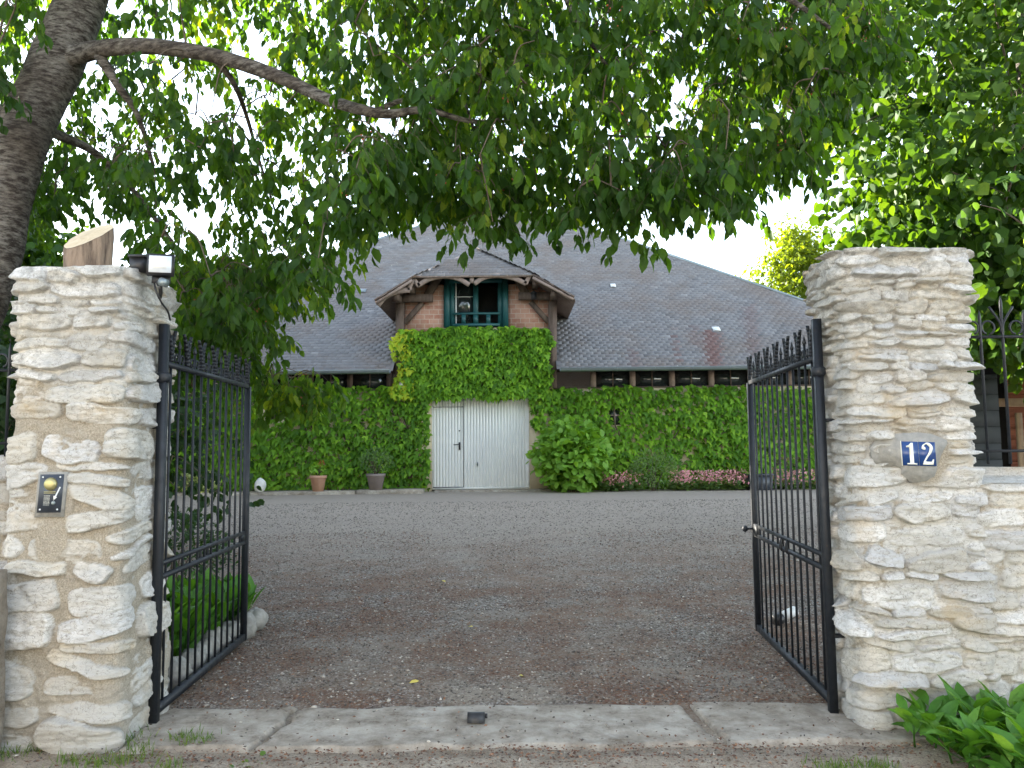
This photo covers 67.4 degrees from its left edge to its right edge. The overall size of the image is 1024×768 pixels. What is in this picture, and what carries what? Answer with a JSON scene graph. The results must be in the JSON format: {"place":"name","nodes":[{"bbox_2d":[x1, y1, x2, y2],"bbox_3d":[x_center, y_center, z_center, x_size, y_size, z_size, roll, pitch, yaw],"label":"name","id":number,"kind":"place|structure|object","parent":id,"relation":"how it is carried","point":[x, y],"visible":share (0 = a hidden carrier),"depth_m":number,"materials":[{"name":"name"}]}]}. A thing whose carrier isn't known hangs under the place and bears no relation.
{"place":"outdoors","nodes":[
{"label":"outdoors","id":0,"kind":"place"},
{"bbox_2d":[0,488,1013,767],"bbox_3d":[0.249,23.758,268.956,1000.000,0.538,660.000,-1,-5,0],"label":"ground","id":1,"kind":"structure","parent":0,"point":[470,570],"depth_m":7.33,"materials":[{"name":"grey gravel"}]},
{"bbox_2d":[0,569,7,750],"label":"stone post","id":2,"kind":"object","parent":1,"relation":"on","point":[3,602],"visible":1,"depth_m":4.08,"materials":[{"name":"stone"}]},
{"bbox_2d":[0,455,9,579],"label":"stone wall","id":3,"kind":"structure","parent":1,"relation":"on","point":[4,499],"depth_m":4.35,"materials":[{"name":"stone"}]},
{"bbox_2d":[0,339,17,455],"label":"iron railing","id":4,"kind":"object","parent":3,"relation":"on","point":[9,370],"visible":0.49,"depth_m":4.63,"materials":[{"name":"black metal"}]},
{"bbox_2d":[0,225,53,428],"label":"bushy tree","id":5,"kind":"object","parent":1,"relation":"on","point":[4,326],"visible":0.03,"depth_m":12.89,"materials":[{"name":"green plant"}]},
{"bbox_2d":[0,187,89,441],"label":"garden tree","id":6,"kind":"object","parent":1,"relation":"on","point":[34,253],"visible":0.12,"depth_m":16.86,"materials":[{"name":"green plant"}]},
{"bbox_2d":[1,265,181,754],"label":"gate pillar","id":7,"kind":"structure","parent":1,"relation":"on","point":[81,629],"depth_m":4.29,"materials":[{"name":"stone"}]},
{"bbox_2d":[34,472,69,516],"bbox_3d":[-2.555,0.612,4.253,0.175,0.248,0.056,-1,-5,0],"label":"intercom","id":8,"kind":"object","parent":7,"relation":"attached to","point":[51,494],"visible":1,"depth_m":4.25,"materials":[{"name":"black metal"}]},
{"bbox_2d":[63,224,113,266],"bbox_3d":[-2.594,-0.817,4.706,0.279,0.394,0.275,-1,-5,0],"label":"log","id":9,"kind":"object","parent":7,"relation":"on","point":[93,246],"visible":0.74,"depth_m":4.63,"materials":[{"name":"brown wood"}]},
{"bbox_2d":[128,253,174,320],"bbox_3d":[-2.091,-0.572,4.536,0.276,0.352,0.302,-1,-5,0],"label":"floodlight","id":10,"kind":"object","parent":7,"relation":"attached to","point":[159,269],"visible":0.99,"depth_m":4.43,"materials":[{"name":"black plastic"}]},
{"bbox_2d":[148,324,250,723],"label":"iron gate","id":11,"kind":"structure","parent":7,"relation":"attached to","point":[157,705],"depth_m":5.23,"materials":[{"name":"black metal"}]},
{"bbox_2d":[0,250,264,533],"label":"bushy tree","id":12,"kind":"object","parent":1,"relation":"on","point":[4,337],"visible":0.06,"depth_m":10.80,"materials":[{"name":"green plant"}]},
{"bbox_2d":[168,656,192,689],"bbox_3d":[-2.302,1.988,5.277,0.226,0.244,0.279,-1,-5,0],"label":"edging stone","id":13,"kind":"object","parent":1,"relation":"on","point":[175,669],"visible":0.28,"depth_m":5.19,"materials":[{"name":"grey stone"}]},
{"bbox_2d":[181,647,206,669],"bbox_3d":[-2.328,2.008,5.561,0.220,0.184,0.259,-1,-5,0],"label":"edging stone","id":14,"kind":"object","parent":1,"relation":"on","point":[191,657],"visible":0.38,"depth_m":5.49,"materials":[{"name":"grey stone"}]},
{"bbox_2d":[171,470,220,492],"bbox_3d":[-7.879,2.441,19.207,1.243,0.691,0.888,-1,-5,0],"label":"shrub","id":15,"kind":"object","parent":1,"relation":"on","point":[194,479],"visible":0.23,"depth_m":19.09,"materials":[{"name":"green plant"}]},
{"bbox_2d":[167,507,237,581],"bbox_3d":[-3.525,1.813,7.989,1.198,1.078,1.171,4,-7,-44],"label":"shrub","id":16,"kind":"object","parent":1,"relation":"on","point":[186,538],"visible":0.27,"depth_m":7.97,"materials":[{"name":"green plant"}]},
{"bbox_2d":[197,637,219,657],"bbox_3d":[-2.348,2.035,5.809,0.227,0.222,0.313,-1,-5,0],"label":"edging stone","id":17,"kind":"object","parent":1,"relation":"on","point":[211,646],"visible":0.2,"depth_m":5.79,"materials":[{"name":"grey stone"}]},
{"bbox_2d":[166,568,264,655],"bbox_3d":[-2.789,1.839,6.190,1.109,0.522,2.387,-1,-5,0],"label":"leafy plant","id":18,"kind":"object","parent":1,"relation":"on","point":[251,589],"visible":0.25,"depth_m":6.22,"materials":[{"name":"green plant"}]},
{"bbox_2d":[200,626,230,647],"bbox_3d":[-2.356,2.050,6.095,0.220,0.244,0.258,-3,-5,22],"label":"edging stone","id":19,"kind":"object","parent":1,"relation":"on","point":[218,636],"visible":0.16,"depth_m":6.04,"materials":[{"name":"grey stone"}]},
{"bbox_2d":[223,621,239,638],"bbox_3d":[-2.345,2.081,6.354,0.233,0.225,0.304,-1,-5,0],"label":"edging stone","id":20,"kind":"object","parent":1,"relation":"on","point":[230,628],"visible":0.29,"depth_m":6.30,"materials":[{"name":"grey stone"}]},
{"bbox_2d":[234,612,256,638],"bbox_3d":[-2.318,2.100,6.620,0.220,0.268,0.316,-1,-5,0],"label":"edging stone","id":21,"kind":"object","parent":1,"relation":"on","point":[251,626],"visible":0.34,"depth_m":6.58,"materials":[{"name":"grey stone"}]},
{"bbox_2d":[249,607,268,630],"bbox_3d":[-2.316,2.125,6.891,0.221,0.236,0.283,-1,-5,0],"label":"edging stone","id":22,"kind":"object","parent":1,"relation":"on","point":[261,616],"visible":0.55,"depth_m":6.86,"materials":[{"name":"grey stone"}]},
{"bbox_2d":[173,488,550,495],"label":"pavement kerb","id":23,"kind":"structure","parent":1,"relation":"on","point":[359,491],"depth_m":18.90,"materials":[{"name":"concrete"}]},
{"bbox_2d":[254,478,265,491],"bbox_3d":[-6.271,2.530,19.118,0.291,0.392,0.274,-3,-5,28],"label":"boulder","id":24,"kind":"object","parent":23,"relation":"on","point":[261,482],"visible":0.81,"depth_m":19.03,"materials":[{"name":"white stone"}]},
{"bbox_2d":[309,460,326,491],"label":"potted plant","id":25,"kind":"object","parent":23,"relation":"on","point":[318,480],"visible":1,"depth_m":19.01,"materials":[{"name":"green plant"}]},
{"bbox_2d":[358,447,393,489],"bbox_3d":[-3.370,2.110,19.155,0.842,1.109,0.754,2,-6,-31],"label":"potted plant","id":26,"kind":"object","parent":23,"relation":"on","point":[375,480],"visible":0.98,"depth_m":19.02,"materials":[{"name":"green plant"}]},
{"bbox_2d":[0,722,900,767],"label":"weeds","id":27,"kind":"object","parent":1,"relation":"on","point":[98,764],"visible":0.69,"depth_m":3.98,"materials":[{"name":"green plant"}]},
{"bbox_2d":[0,0,956,436],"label":"cherry tree","id":28,"kind":"object","parent":1,"relation":"on","point":[240,300],"visible":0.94,"depth_m":5.90,"materials":[{"name":"green plant"}]},
{"bbox_2d":[175,211,813,491],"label":"house","id":29,"kind":"structure","parent":1,"relation":"on","point":[623,319],"depth_m":20.44,"materials":[{"name":"stone"}]},
{"bbox_2d":[274,374,307,385],"bbox_3d":[-5.788,-0.040,20.143,0.890,0.414,0.030,-1,-5,0],"label":"window","id":30,"kind":"structure","parent":29,"relation":"in","point":[278,380],"depth_m":20.15,"materials":[{"name":"black glass"}]},
{"bbox_2d":[314,374,346,387],"bbox_3d":[-4.758,-0.051,20.143,0.890,0.414,0.030,-1,-5,0],"label":"window","id":31,"kind":"structure","parent":29,"relation":"in","point":[342,378],"depth_m":20.15,"materials":[{"name":"black glass"}]},
{"bbox_2d":[353,374,385,388],"bbox_3d":[-3.728,-0.062,20.143,0.890,0.414,0.030,-1,-5,0],"label":"window","id":32,"kind":"structure","parent":29,"relation":"in","point":[370,380],"depth_m":20.15,"materials":[{"name":"black glass"}]},
{"bbox_2d":[432,398,529,490],"bbox_3d":[-0.821,1.424,20.023,2.537,2.661,0.137,-1,-5,0],"label":"garage door","id":33,"kind":"structure","parent":29,"relation":"in","point":[476,444],"depth_m":20.03,"materials":[{"name":"paint"}]},
{"bbox_2d":[169,325,815,491],"bbox_3d":[-0.829,0.739,19.866,27.272,4.582,0.624,-1,-5,0],"label":"ivy","id":34,"kind":"object","parent":29,"relation":"attached to","point":[423,384],"visible":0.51,"depth_m":19.83,"materials":[{"name":"green plant"}]},
{"bbox_2d":[596,371,629,386],"bbox_3d":[2.641,-0.128,20.143,0.890,0.414,0.030,-1,-5,0],"label":"window","id":35,"kind":"structure","parent":29,"relation":"in","point":[606,378],"depth_m":20.15,"materials":[{"name":"black glass"}]},
{"bbox_2d":[609,406,619,424],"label":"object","id":36,"kind":"structure","parent":29,"relation":"in","point":[611,412],"depth_m":19.99,"materials":[{"name":"black glass"}]},
{"bbox_2d":[635,371,668,385],"bbox_3d":[3.671,-0.139,20.143,0.890,0.414,0.030,-1,-5,0],"label":"window","id":37,"kind":"structure","parent":29,"relation":"in","point":[642,378],"depth_m":20.15,"materials":[{"name":"black glass"}]},
{"bbox_2d":[675,370,707,385],"bbox_3d":[4.701,-0.150,20.143,0.890,0.414,0.030,-1,-5,0],"label":"window","id":38,"kind":"structure","parent":29,"relation":"in","point":[687,377],"depth_m":20.15,"materials":[{"name":"black glass"}]},
{"bbox_2d":[714,370,747,385],"bbox_3d":[5.731,-0.161,20.143,0.890,0.414,0.030,-1,-5,0],"label":"window","id":39,"kind":"structure","parent":29,"relation":"in","point":[721,377],"depth_m":20.15,"materials":[{"name":"black glass"}]},
{"bbox_2d":[755,370,785,384],"bbox_3d":[6.760,-0.172,20.143,0.890,0.414,0.030,-1,-5,0],"label":"window","id":40,"kind":"structure","parent":29,"relation":"in","point":[784,374],"depth_m":20.14,"materials":[{"name":"black glass"}]},
{"bbox_2d":[794,369,810,384],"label":"window","id":41,"kind":"structure","parent":29,"relation":"in","point":[795,370],"depth_m":20.14,"materials":[{"name":"black glass"}]},
{"bbox_2d":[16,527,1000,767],"bbox_3d":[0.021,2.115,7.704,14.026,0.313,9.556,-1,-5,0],"label":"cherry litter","id":42,"kind":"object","parent":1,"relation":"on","point":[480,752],"visible":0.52,"depth_m":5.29,"materials":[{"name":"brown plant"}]},
{"bbox_2d":[117,701,925,754],"bbox_3d":[0.049,1.996,4.448,4.445,0.071,0.727,-1,-5,0],"label":"pavement threshold","id":43,"kind":"object","parent":1,"relation":"on","point":[542,727],"visible":0.89,"depth_m":4.37,"materials":[{"name":"concrete"}]},
{"bbox_2d":[467,712,487,722],"bbox_3d":[-0.201,1.937,4.475,0.116,0.050,0.080,-1,-5,0],"label":"gate stop","id":44,"kind":"object","parent":43,"relation":"on","point":[476,717],"visible":1,"depth_m":4.44,"materials":[{"name":"black metal"}]},
{"bbox_2d":[525,416,616,492],"bbox_3d":[1.467,1.837,19.034,2.293,2.098,1.651,-1,-5,0],"label":"hydrangea","id":45,"kind":"object","parent":1,"relation":"on","point":[567,434],"visible":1,"depth_m":18.74,"materials":[{"name":"green plant"}]},
{"bbox_2d":[598,470,642,491],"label":"flower clump","id":46,"kind":"object","parent":1,"relation":"on","point":[622,484],"visible":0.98,"depth_m":19.04,"materials":[{"name":"pink plant"}]},
{"bbox_2d":[627,448,679,490],"bbox_3d":[3.532,2.173,19.181,1.382,1.169,0.954,-1,-5,0],"label":"shrub","id":47,"kind":"object","parent":1,"relation":"on","point":[652,486],"visible":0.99,"depth_m":19.10,"materials":[{"name":"green plant"}]},
{"bbox_2d":[667,468,749,490],"bbox_3d":[4.987,2.403,19.224,2.254,0.600,0.977,-1,-5,0],"label":"flower clump","id":48,"kind":"object","parent":1,"relation":"on","point":[688,484],"visible":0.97,"depth_m":19.04,"materials":[{"name":"pink plant"}]},
{"bbox_2d":[740,450,773,489],"bbox_3d":[6.127,2.126,19.064,0.865,1.000,0.692,-1,-5,0],"label":"planter","id":49,"kind":"object","parent":1,"relation":"on","point":[745,463],"visible":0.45,"depth_m":18.92,"materials":[{"name":"green plant"}]},
{"bbox_2d":[772,606,798,625],"bbox_3d":[2.414,2.060,6.809,0.252,0.166,0.108,1,-5,-23],"label":"garden spotlight","id":50,"kind":"object","parent":1,"relation":"on","point":[783,615],"visible":0.56,"depth_m":6.77,"materials":[{"name":"white paint"}]},
{"bbox_2d":[735,207,840,298],"bbox_3d":[14.019,-2.368,38.237,6.743,13.180,6.346,-1,-5,0],"label":"sapling","id":51,"kind":"object","parent":1,"relation":"on","point":[800,258],"visible":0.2,"depth_m":37.80,"materials":[{"name":"green plant"}]},
{"bbox_2d":[772,468,815,489],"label":"flower clump","id":52,"kind":"object","parent":1,"relation":"on","point":[813,482],"visible":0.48,"depth_m":19.04,"materials":[{"name":"pink plant"}]},
{"bbox_2d":[802,246,1000,730],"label":"gate pillar","id":53,"kind":"structure","parent":1,"relation":"on","point":[913,591],"depth_m":4.44,"materials":[{"name":"stone"}]},
{"bbox_2d":[742,319,844,713],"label":"iron gate","id":54,"kind":"structure","parent":53,"relation":"attached to","point":[827,690],"depth_m":5.29,"materials":[{"name":"black metal"}]},
{"bbox_2d":[869,432,947,482],"bbox_3d":[2.290,0.424,4.429,0.443,0.291,0.040,-1,-5,0],"label":"house number","id":55,"kind":"object","parent":53,"relation":"attached to","point":[914,457],"visible":0.98,"depth_m":4.42,"materials":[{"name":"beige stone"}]},
{"bbox_2d":[797,0,1023,402],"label":"broadleaf tree","id":56,"kind":"object","parent":1,"relation":"on","point":[946,174],"visible":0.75,"depth_m":8.19,"materials":[{"name":"green plant"}]},
{"bbox_2d":[888,674,1023,767],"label":"leafy plant","id":57,"kind":"object","parent":1,"relation":"on","point":[989,721],"visible":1,"depth_m":3.89,"materials":[{"name":"green plant"}]},
{"bbox_2d":[969,347,1023,466],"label":"shed","id":58,"kind":"structure","parent":1,"relation":"on","point":[996,414],"depth_m":9.51,"materials":[{"name":"red wood"}]},
{"bbox_2d":[972,467,1023,706],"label":"stone wall","id":59,"kind":"structure","parent":1,"relation":"on","point":[999,494],"depth_m":4.40,"materials":[{"name":"stone"}]},
{"bbox_2d":[966,297,1023,463],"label":"iron railing","id":60,"kind":"object","parent":59,"relation":"on","point":[980,337],"visible":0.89,"depth_m":4.78,"materials":[{"name":"black metal"}]},
{"bbox_2d":[0,0,1013,296],"label":"sky","id":61,"kind":"structure","parent":0,"point":[731,255],"materials":[{"name":"white"}]}
]}

